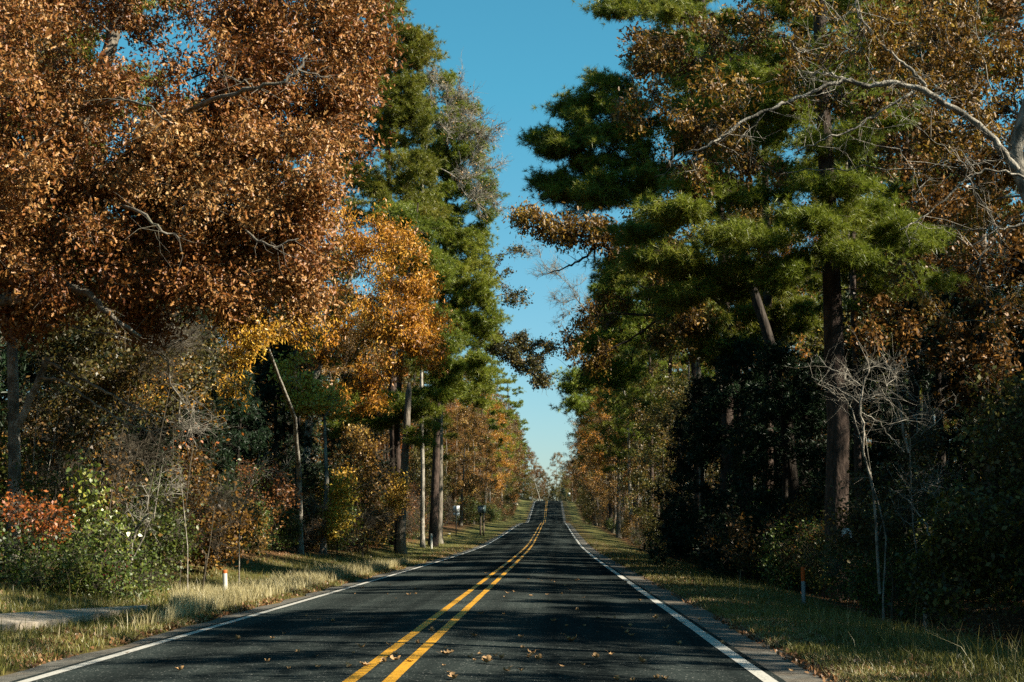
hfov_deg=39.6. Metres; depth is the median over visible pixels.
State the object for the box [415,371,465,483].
hickory tree
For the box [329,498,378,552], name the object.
shrub
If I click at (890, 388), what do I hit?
cedar tree
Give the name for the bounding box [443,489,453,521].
shrub
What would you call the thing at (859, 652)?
grass
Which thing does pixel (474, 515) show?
shrub
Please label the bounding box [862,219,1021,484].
cedar tree
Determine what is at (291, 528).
shrub
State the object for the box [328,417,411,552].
shrub
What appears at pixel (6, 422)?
sapling
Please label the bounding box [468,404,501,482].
hickory tree
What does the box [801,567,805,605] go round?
marker post
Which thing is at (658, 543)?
shrub
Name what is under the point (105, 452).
shrub
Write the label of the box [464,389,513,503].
hickory tree
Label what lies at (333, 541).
shrub
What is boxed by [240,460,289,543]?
shrub
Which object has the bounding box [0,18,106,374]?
pine tree
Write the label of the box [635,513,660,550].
shrub
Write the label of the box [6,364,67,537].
sapling
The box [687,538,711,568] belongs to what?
shrub
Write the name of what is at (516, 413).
pine tree
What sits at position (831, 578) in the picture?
shrub
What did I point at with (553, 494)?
cedar tree
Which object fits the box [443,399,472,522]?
sweetgum tree
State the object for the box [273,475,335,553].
shrub
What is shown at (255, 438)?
cedar tree
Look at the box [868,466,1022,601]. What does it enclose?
shrub
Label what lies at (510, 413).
pine tree
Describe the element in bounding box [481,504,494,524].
shrub
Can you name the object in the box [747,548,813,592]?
shrub
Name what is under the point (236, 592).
dry grass
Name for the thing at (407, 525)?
shrub
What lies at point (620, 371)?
pine tree
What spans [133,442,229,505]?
shrub
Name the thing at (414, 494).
shrub
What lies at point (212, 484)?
sapling
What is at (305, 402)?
maple tree
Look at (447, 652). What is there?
fallen leaf
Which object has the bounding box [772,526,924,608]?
shrub
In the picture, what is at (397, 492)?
shrub
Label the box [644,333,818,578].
cedar tree
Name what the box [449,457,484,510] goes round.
elm tree
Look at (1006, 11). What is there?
oak tree
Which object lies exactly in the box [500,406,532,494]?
sweetgum tree
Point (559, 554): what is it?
road
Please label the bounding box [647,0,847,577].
pine tree
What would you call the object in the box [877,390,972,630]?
sapling
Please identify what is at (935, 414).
sweetgum tree
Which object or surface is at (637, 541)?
shrub
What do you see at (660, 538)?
shrub
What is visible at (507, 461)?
pine tree
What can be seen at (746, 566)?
shrub
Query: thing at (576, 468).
oak tree
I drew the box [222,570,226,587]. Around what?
marker post
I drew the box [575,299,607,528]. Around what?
pine tree
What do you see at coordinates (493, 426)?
pine tree
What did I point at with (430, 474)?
elm tree
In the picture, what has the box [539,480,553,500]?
elm tree
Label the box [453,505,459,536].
road sign
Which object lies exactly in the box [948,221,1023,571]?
cedar tree
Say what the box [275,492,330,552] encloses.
shrub
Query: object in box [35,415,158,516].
shrub
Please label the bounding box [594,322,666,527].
pine tree
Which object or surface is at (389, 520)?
shrub
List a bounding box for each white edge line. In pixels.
[18,502,534,681]
[565,523,777,681]
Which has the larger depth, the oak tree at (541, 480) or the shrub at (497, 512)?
the oak tree at (541, 480)
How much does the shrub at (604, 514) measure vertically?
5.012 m
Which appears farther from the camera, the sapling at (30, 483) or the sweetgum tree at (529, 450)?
the sweetgum tree at (529, 450)
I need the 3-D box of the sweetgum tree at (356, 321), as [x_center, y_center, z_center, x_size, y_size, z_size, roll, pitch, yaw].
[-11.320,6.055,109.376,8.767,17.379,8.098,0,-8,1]
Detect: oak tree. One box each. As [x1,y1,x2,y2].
[0,0,413,361]
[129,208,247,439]
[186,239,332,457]
[191,263,331,458]
[258,239,361,547]
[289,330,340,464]
[438,241,561,543]
[443,404,493,525]
[444,413,499,510]
[471,430,517,495]
[502,194,758,579]
[528,465,546,500]
[566,462,575,501]
[569,448,612,501]
[609,0,1023,345]
[840,0,1023,587]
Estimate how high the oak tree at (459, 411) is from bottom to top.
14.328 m
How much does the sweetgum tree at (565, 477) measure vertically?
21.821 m
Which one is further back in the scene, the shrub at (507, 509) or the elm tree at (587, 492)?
the shrub at (507, 509)
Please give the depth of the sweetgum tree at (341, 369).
116.64 m
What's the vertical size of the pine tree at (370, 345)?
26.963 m
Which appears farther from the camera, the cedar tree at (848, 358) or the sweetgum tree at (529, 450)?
the sweetgum tree at (529, 450)
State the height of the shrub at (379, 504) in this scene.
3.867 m
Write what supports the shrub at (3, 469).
on the ground at (572, 512)
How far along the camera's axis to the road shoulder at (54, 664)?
19.68 m
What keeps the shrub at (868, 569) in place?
on the ground at (572, 512)
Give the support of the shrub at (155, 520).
on the ground at (572, 512)
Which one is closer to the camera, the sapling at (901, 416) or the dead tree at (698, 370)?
the sapling at (901, 416)
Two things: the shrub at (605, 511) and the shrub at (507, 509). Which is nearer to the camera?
the shrub at (605, 511)
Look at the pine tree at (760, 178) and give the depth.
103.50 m
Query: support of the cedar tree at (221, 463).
on the ground at (572, 512)
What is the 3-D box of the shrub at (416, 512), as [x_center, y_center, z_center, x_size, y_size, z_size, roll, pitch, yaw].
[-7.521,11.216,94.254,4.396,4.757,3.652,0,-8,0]
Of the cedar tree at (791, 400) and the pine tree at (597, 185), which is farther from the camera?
the pine tree at (597, 185)
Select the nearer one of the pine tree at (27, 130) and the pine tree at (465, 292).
the pine tree at (27, 130)
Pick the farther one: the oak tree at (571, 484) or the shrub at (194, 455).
the oak tree at (571, 484)
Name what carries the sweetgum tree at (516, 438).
on the ground at (572, 512)
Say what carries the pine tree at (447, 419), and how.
on the ground at (572, 512)
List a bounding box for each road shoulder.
[0,501,533,681]
[561,501,833,681]
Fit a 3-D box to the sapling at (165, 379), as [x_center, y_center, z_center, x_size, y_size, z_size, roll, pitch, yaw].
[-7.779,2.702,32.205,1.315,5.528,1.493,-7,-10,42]
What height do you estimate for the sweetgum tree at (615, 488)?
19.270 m
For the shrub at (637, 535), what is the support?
on the ground at (572, 512)
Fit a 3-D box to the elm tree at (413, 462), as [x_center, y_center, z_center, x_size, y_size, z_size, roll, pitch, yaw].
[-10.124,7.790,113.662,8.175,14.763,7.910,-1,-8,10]
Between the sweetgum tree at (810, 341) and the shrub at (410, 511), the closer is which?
the sweetgum tree at (810, 341)
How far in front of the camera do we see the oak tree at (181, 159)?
26.66 m
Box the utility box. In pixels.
[478,505,485,535]
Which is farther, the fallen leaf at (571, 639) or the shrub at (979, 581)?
the shrub at (979, 581)
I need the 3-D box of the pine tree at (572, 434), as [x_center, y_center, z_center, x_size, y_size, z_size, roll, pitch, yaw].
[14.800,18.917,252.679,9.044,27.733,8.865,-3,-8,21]
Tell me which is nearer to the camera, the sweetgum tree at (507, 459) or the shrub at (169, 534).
the shrub at (169, 534)
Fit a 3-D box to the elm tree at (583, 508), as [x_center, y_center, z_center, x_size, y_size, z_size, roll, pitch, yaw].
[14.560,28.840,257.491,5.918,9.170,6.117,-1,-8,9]
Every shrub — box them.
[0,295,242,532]
[0,376,149,548]
[0,422,66,556]
[0,472,84,577]
[0,517,155,603]
[1,503,180,597]
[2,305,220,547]
[3,460,214,588]
[23,444,105,528]
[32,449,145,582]
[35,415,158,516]
[84,550,133,596]
[107,498,179,569]
[114,472,213,568]
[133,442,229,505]
[133,449,209,538]
[151,471,260,579]
[160,438,267,575]
[165,487,231,557]
[172,474,273,560]
[211,455,306,547]
[216,488,275,558]
[217,494,288,558]
[224,454,311,544]
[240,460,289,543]
[261,501,309,551]
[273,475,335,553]
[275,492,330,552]
[277,459,363,554]
[291,495,344,551]
[306,462,419,554]
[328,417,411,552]
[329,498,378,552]
[333,447,408,556]
[350,490,390,546]
[351,491,395,548]
[362,488,394,547]
[371,492,406,545]
[389,491,428,539]
[406,489,428,540]
[406,489,438,539]
[406,512,411,540]
[406,513,428,539]
[407,481,425,509]
[408,479,430,515]
[410,483,429,531]
[419,492,447,531]
[443,487,453,523]
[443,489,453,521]
[443,492,454,524]
[444,477,478,524]
[449,495,482,525]
[451,495,482,523]
[454,489,488,523]
[468,488,487,522]
[478,499,491,521]
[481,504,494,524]
[487,503,502,522]
[491,493,506,519]
[496,501,506,519]
[500,504,509,518]
[591,505,602,526]
[595,504,613,529]
[598,505,626,525]
[610,518,624,535]
[616,503,639,539]
[620,514,640,542]
[622,511,646,543]
[628,512,656,548]
[629,526,647,546]
[630,507,663,547]
[630,520,649,546]
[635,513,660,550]
[644,520,671,554]
[648,507,674,559]
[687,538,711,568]
[693,499,855,586]
[714,529,760,577]
[718,485,813,584]
[735,525,775,582]
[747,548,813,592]
[751,510,824,591]
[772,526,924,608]
[777,483,869,592]
[799,555,866,597]
[800,488,918,589]
[805,405,961,621]
[808,517,905,607]
[812,502,919,610]
[833,527,954,623]
[849,424,948,505]
[851,486,953,584]
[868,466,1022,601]
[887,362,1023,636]
[930,515,1022,605]
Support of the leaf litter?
on the ground at (572, 512)
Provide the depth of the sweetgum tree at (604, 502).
167.50 m
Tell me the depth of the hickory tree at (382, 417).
118.46 m
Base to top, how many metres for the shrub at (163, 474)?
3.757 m
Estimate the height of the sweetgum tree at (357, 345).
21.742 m
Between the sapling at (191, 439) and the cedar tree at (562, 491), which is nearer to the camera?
the sapling at (191, 439)
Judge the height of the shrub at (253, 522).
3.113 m
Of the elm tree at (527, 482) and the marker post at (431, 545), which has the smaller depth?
the marker post at (431, 545)
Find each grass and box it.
[0,530,1023,681]
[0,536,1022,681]
[27,556,410,651]
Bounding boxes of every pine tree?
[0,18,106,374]
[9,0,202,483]
[16,34,108,386]
[216,154,343,449]
[311,0,453,547]
[314,269,384,461]
[322,196,497,551]
[341,293,398,462]
[368,276,424,386]
[370,274,461,484]
[380,354,443,480]
[384,68,513,546]
[395,382,447,553]
[458,348,508,495]
[467,348,520,495]
[495,372,529,465]
[495,403,515,490]
[512,412,525,485]
[516,0,734,575]
[516,424,531,490]
[549,280,700,563]
[570,406,592,475]
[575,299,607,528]
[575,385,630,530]
[582,287,661,518]
[586,0,970,600]
[590,291,674,504]
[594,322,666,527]
[601,212,691,534]
[608,283,686,548]
[611,226,712,506]
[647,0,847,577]
[661,241,716,488]
[687,213,807,587]
[701,208,753,423]
[714,130,822,402]
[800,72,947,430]
[809,0,1023,486]
[812,149,915,593]
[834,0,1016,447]
[906,360,965,450]
[963,173,1023,338]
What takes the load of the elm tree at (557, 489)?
on the ground at (572, 512)
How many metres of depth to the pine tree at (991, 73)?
67.72 m
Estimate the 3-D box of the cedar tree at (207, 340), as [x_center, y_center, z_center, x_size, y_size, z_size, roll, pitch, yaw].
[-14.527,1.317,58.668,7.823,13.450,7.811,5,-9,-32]
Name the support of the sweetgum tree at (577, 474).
on the ground at (572, 512)
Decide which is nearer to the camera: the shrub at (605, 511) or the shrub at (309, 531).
the shrub at (309, 531)
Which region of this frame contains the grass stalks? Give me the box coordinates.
[6,552,1018,681]
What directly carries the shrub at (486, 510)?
on the ground at (572, 512)
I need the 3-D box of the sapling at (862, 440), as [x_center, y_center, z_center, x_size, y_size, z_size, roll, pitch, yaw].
[6.862,2.553,27.645,3.006,5.872,1.783,-4,-8,27]
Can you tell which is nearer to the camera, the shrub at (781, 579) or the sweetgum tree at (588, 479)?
the shrub at (781, 579)
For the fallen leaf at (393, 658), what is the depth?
14.59 m
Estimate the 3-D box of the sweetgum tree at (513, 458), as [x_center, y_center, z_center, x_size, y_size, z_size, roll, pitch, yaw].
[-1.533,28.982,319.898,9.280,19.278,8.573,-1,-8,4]
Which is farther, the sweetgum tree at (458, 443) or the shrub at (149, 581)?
the sweetgum tree at (458, 443)
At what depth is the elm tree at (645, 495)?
198.43 m
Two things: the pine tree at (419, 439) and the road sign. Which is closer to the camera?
the pine tree at (419, 439)
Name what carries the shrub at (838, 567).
on the ground at (572, 512)
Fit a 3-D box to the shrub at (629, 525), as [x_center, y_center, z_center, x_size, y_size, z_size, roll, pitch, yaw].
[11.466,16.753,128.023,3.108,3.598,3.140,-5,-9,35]
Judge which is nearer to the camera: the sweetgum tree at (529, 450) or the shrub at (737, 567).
the shrub at (737, 567)
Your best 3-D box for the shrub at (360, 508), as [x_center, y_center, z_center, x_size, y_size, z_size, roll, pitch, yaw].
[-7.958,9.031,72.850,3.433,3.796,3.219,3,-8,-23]
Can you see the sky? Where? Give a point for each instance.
(523, 52)
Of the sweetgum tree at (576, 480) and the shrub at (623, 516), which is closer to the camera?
the shrub at (623, 516)
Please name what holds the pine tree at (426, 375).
on the ground at (572, 512)
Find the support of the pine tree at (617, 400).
on the ground at (572, 512)
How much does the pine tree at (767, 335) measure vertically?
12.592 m
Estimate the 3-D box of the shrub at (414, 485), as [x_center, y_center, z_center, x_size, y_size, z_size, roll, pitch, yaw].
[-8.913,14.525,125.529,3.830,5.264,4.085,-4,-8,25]
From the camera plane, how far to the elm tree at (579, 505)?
241.86 m
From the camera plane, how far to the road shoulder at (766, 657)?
19.97 m
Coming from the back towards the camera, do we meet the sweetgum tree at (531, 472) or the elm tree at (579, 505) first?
the sweetgum tree at (531, 472)
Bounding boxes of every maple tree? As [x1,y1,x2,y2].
[109,300,338,553]
[264,344,363,553]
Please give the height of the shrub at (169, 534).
2.989 m
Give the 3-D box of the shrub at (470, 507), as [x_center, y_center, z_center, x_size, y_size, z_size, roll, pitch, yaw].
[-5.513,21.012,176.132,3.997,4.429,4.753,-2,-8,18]
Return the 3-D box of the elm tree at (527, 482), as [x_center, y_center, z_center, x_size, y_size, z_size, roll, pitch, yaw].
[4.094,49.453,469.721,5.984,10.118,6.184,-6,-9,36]
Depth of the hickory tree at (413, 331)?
66.15 m
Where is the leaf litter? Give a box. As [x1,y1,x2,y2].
[0,520,1023,681]
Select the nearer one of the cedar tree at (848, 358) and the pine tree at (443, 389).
the cedar tree at (848, 358)
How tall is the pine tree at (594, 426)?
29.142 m
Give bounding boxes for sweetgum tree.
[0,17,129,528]
[313,312,412,486]
[314,320,378,471]
[315,296,401,467]
[430,375,491,521]
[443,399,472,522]
[448,406,501,523]
[482,384,518,495]
[491,400,525,499]
[495,417,526,486]
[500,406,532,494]
[502,429,524,496]
[522,450,544,500]
[523,446,538,498]
[531,469,546,500]
[546,452,566,498]
[558,423,585,522]
[561,390,605,525]
[565,465,577,501]
[569,403,625,528]
[578,386,641,499]
[579,407,631,533]
[586,388,660,537]
[602,387,673,533]
[607,26,805,378]
[623,347,735,503]
[772,34,915,466]
[876,366,962,449]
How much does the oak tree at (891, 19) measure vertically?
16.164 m
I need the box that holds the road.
[11,501,785,681]
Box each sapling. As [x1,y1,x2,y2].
[0,403,45,542]
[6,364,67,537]
[22,458,50,536]
[27,389,74,545]
[29,375,112,559]
[83,498,143,579]
[97,358,164,510]
[101,465,174,580]
[134,437,200,584]
[138,349,192,571]
[143,457,201,588]
[155,392,243,585]
[168,310,190,561]
[168,438,258,590]
[235,444,301,584]
[792,323,944,619]
[851,331,951,626]
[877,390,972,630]
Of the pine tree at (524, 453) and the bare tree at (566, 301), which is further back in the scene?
the pine tree at (524, 453)
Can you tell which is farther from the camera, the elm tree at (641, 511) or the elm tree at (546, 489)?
the elm tree at (546, 489)
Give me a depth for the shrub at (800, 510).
43.84 m
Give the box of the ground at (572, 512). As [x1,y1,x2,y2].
[0,495,1023,676]
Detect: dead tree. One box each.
[529,475,540,500]
[696,358,704,509]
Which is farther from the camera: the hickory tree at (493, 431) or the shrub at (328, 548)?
the hickory tree at (493, 431)
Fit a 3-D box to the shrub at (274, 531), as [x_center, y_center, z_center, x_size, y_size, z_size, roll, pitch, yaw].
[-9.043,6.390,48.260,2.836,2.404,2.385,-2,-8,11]
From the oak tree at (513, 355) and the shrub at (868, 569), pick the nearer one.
the shrub at (868, 569)
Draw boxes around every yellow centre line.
[343,505,545,681]
[382,501,547,681]
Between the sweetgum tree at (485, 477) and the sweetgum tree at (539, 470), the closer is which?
the sweetgum tree at (485, 477)
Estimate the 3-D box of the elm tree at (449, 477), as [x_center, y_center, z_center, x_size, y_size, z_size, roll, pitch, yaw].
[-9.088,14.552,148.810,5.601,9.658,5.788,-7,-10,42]
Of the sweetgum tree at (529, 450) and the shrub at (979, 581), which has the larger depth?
the sweetgum tree at (529, 450)
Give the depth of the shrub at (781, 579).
40.81 m
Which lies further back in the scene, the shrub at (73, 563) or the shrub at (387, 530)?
the shrub at (387, 530)
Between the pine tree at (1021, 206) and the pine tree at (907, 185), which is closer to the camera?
the pine tree at (907, 185)
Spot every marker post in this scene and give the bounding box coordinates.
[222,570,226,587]
[430,534,432,548]
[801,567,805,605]
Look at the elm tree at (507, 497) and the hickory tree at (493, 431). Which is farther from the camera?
the elm tree at (507, 497)
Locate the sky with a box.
[5,0,1023,500]
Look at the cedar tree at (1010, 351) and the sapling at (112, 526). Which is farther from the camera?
the cedar tree at (1010, 351)
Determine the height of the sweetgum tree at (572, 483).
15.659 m
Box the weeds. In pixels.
[909,611,1023,670]
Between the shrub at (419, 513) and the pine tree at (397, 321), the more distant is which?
the pine tree at (397, 321)
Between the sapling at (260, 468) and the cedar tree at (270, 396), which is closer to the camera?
the sapling at (260, 468)
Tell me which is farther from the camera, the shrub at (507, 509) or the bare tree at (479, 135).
the shrub at (507, 509)
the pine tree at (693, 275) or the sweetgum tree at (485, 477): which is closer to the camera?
the pine tree at (693, 275)
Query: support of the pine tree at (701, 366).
on the ground at (572, 512)
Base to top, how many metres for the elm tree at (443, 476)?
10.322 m
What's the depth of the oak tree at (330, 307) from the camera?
62.80 m
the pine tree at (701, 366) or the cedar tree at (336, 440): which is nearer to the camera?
the cedar tree at (336, 440)
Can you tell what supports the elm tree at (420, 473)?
on the ground at (572, 512)
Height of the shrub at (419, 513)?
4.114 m
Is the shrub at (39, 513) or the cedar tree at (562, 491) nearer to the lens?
the shrub at (39, 513)
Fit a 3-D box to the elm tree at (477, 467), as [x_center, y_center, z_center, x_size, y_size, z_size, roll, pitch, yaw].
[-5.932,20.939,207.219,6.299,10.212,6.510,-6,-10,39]
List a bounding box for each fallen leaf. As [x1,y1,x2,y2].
[389,655,400,659]
[436,649,453,653]
[448,672,457,678]
[482,655,491,662]
[535,653,542,658]
[561,633,576,640]
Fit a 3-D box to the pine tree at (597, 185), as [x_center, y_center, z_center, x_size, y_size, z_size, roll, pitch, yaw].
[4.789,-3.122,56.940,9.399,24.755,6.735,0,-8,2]
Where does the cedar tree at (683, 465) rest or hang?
on the ground at (572, 512)
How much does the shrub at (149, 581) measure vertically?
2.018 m
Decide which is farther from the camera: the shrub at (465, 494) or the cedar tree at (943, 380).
the shrub at (465, 494)
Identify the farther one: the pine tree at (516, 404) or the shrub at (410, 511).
the pine tree at (516, 404)
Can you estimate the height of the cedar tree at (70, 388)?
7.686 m
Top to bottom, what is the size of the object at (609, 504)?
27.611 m
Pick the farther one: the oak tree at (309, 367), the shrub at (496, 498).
the shrub at (496, 498)
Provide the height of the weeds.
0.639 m
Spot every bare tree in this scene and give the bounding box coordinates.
[419,50,512,547]
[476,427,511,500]
[516,242,632,542]
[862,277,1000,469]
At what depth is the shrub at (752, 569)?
48.78 m
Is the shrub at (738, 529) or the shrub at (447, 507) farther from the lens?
the shrub at (447, 507)
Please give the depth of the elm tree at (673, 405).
84.81 m
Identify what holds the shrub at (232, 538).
on the ground at (572, 512)
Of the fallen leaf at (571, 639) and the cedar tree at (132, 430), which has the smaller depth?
the fallen leaf at (571, 639)
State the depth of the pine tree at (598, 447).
141.58 m
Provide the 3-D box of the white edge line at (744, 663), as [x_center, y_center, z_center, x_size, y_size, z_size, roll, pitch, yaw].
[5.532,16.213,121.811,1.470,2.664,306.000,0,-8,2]
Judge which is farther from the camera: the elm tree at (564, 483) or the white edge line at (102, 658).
the elm tree at (564, 483)
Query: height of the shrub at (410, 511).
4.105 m
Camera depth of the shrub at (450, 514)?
156.21 m
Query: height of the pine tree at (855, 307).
13.932 m
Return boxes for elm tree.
[340,349,431,495]
[370,399,444,499]
[385,451,429,486]
[408,449,448,499]
[408,449,455,507]
[415,423,458,494]
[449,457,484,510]
[458,457,495,498]
[481,469,499,505]
[497,440,523,520]
[515,467,526,493]
[520,476,532,499]
[522,476,539,500]
[534,471,553,500]
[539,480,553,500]
[552,470,570,500]
[557,478,571,500]
[574,454,606,526]
[574,474,599,524]
[576,465,612,515]
[577,453,602,516]
[577,486,599,521]
[609,400,707,548]
[627,373,720,541]
[639,470,664,513]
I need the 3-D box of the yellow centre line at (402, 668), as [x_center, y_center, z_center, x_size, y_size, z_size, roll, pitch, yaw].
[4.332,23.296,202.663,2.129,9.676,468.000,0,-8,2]
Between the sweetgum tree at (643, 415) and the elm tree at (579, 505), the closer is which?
the sweetgum tree at (643, 415)
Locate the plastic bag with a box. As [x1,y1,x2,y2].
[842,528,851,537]
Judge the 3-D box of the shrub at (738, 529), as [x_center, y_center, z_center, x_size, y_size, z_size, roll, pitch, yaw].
[8.223,6.003,42.067,4.035,2.715,6.171,3,-8,-23]
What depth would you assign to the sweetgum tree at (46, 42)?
47.40 m
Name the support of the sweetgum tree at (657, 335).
on the ground at (572, 512)
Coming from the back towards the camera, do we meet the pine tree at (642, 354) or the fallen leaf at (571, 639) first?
the pine tree at (642, 354)
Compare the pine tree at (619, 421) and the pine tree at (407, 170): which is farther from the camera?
the pine tree at (619, 421)
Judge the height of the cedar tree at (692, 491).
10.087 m
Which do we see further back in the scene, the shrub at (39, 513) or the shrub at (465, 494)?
the shrub at (465, 494)
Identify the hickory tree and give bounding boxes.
[267,197,469,496]
[352,352,418,470]
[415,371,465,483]
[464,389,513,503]
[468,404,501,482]
[499,460,521,502]
[570,381,644,537]
[573,402,626,526]
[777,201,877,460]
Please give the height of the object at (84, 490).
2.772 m
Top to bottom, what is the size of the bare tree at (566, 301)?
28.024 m
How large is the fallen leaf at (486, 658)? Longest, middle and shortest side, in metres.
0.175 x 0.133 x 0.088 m
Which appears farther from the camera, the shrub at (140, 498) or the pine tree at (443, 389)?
the pine tree at (443, 389)
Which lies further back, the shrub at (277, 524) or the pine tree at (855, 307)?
the shrub at (277, 524)
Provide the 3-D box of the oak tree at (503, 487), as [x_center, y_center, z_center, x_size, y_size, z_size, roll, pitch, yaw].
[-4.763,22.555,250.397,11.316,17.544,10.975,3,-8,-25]
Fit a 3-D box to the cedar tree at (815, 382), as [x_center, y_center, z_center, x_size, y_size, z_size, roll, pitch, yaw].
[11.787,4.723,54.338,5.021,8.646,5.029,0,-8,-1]
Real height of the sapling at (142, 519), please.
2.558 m
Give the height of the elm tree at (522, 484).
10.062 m
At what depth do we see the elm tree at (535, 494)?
458.94 m
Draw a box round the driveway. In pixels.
[0,605,146,632]
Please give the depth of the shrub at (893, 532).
28.93 m
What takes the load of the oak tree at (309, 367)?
on the ground at (572, 512)
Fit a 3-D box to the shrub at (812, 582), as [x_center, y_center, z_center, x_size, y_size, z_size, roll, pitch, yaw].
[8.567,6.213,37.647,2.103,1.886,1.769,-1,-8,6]
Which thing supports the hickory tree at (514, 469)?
on the ground at (572, 512)
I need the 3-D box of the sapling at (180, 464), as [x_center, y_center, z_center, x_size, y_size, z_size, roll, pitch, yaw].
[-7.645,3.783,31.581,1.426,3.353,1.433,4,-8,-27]
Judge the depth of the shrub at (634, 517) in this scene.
122.46 m
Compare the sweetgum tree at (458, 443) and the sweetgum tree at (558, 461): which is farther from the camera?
the sweetgum tree at (558, 461)
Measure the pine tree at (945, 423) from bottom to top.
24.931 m
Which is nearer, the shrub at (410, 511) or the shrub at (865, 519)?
the shrub at (865, 519)
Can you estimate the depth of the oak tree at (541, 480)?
493.62 m
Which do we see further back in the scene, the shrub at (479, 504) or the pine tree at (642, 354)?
the shrub at (479, 504)
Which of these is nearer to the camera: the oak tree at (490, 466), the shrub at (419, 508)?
the shrub at (419, 508)
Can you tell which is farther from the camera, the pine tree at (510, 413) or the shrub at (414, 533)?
the pine tree at (510, 413)
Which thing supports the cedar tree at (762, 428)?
on the ground at (572, 512)
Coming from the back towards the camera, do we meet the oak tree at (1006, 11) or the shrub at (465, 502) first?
the shrub at (465, 502)
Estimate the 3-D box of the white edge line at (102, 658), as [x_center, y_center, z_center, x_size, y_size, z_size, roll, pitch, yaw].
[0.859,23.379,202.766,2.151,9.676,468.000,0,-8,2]
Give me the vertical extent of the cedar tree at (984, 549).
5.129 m
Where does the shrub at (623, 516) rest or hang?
on the ground at (572, 512)
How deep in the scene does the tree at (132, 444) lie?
30.36 m
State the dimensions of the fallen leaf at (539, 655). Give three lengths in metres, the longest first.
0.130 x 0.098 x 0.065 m
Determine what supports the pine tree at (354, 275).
on the ground at (572, 512)
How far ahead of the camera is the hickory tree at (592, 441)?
144.04 m
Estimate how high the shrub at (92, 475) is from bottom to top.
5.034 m
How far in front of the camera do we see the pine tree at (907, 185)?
49.95 m
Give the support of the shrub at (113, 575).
on the ground at (572, 512)
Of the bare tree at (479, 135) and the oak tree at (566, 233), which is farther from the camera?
the bare tree at (479, 135)
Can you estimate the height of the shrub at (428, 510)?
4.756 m
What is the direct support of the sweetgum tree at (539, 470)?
on the ground at (572, 512)
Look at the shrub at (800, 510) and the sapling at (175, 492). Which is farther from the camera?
the shrub at (800, 510)
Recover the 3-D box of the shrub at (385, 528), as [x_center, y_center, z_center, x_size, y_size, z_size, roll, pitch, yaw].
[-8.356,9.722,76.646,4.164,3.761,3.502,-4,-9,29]
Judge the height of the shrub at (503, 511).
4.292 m
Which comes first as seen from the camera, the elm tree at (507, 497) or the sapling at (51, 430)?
the sapling at (51, 430)
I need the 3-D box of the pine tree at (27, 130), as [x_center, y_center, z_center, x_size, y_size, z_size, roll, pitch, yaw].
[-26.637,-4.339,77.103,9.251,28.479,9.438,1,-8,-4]
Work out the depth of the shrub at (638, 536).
106.53 m
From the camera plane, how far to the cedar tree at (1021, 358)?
33.37 m
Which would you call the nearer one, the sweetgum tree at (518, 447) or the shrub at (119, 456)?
the shrub at (119, 456)
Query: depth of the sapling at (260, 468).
33.65 m
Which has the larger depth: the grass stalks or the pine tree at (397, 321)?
the pine tree at (397, 321)
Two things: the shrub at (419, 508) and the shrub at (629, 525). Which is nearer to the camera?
the shrub at (419, 508)
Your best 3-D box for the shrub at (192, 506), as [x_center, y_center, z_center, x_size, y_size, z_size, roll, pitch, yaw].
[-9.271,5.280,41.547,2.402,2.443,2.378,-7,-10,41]
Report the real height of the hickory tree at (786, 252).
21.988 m
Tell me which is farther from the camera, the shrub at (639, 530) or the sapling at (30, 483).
the shrub at (639, 530)
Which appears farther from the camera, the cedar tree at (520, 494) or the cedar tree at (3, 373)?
the cedar tree at (520, 494)
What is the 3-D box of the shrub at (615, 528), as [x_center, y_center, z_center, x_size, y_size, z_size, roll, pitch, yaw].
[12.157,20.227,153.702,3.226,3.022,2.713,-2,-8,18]
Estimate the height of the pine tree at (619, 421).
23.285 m
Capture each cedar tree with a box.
[0,280,139,543]
[0,288,61,490]
[28,210,208,513]
[28,307,194,487]
[84,243,249,504]
[120,326,241,521]
[201,367,293,533]
[206,306,317,510]
[235,329,333,543]
[261,327,355,483]
[312,371,389,504]
[515,485,522,500]
[548,488,556,500]
[559,487,566,500]
[638,373,753,568]
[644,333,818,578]
[678,395,753,558]
[691,340,863,584]
[711,330,813,501]
[711,366,781,537]
[758,356,870,555]
[776,287,908,526]
[797,274,955,563]
[824,206,1023,584]
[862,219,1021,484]
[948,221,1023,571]
[999,325,1023,585]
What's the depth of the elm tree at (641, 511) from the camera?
98.34 m
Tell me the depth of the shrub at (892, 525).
40.28 m
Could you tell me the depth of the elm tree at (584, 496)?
216.39 m

